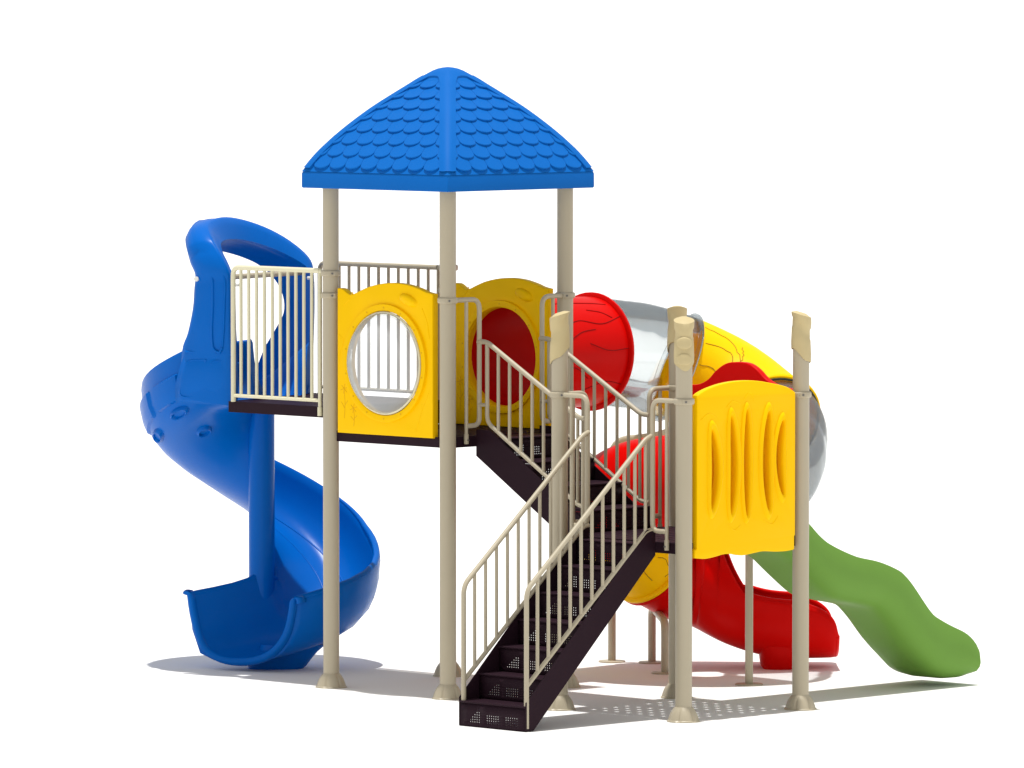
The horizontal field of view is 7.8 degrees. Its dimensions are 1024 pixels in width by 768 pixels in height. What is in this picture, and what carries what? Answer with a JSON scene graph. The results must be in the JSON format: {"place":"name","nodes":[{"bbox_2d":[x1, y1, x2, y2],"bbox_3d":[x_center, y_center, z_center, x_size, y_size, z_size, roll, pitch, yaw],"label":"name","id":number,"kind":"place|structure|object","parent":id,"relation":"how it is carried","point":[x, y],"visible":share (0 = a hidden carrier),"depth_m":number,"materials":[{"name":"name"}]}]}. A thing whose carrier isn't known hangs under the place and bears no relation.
{"place":"outdoors","nodes":[
{"label":"outdoors","id":0,"kind":"place"},
{"bbox_2d":[0,0,1023,767],"bbox_3d":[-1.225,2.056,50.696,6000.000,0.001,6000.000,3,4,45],"label":"ground","id":1,"kind":"structure","parent":0,"point":[846,176],"depth_m":106.55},
{"bbox_2d":[140,67,980,731],"bbox_3d":[0.452,-0.072,51.110,4.414,4.203,5.813,-2,4,-29],"label":"play structure","id":2,"kind":"object","parent":1,"relation":"on","point":[660,525],"visible":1,"depth_m":50.34,"materials":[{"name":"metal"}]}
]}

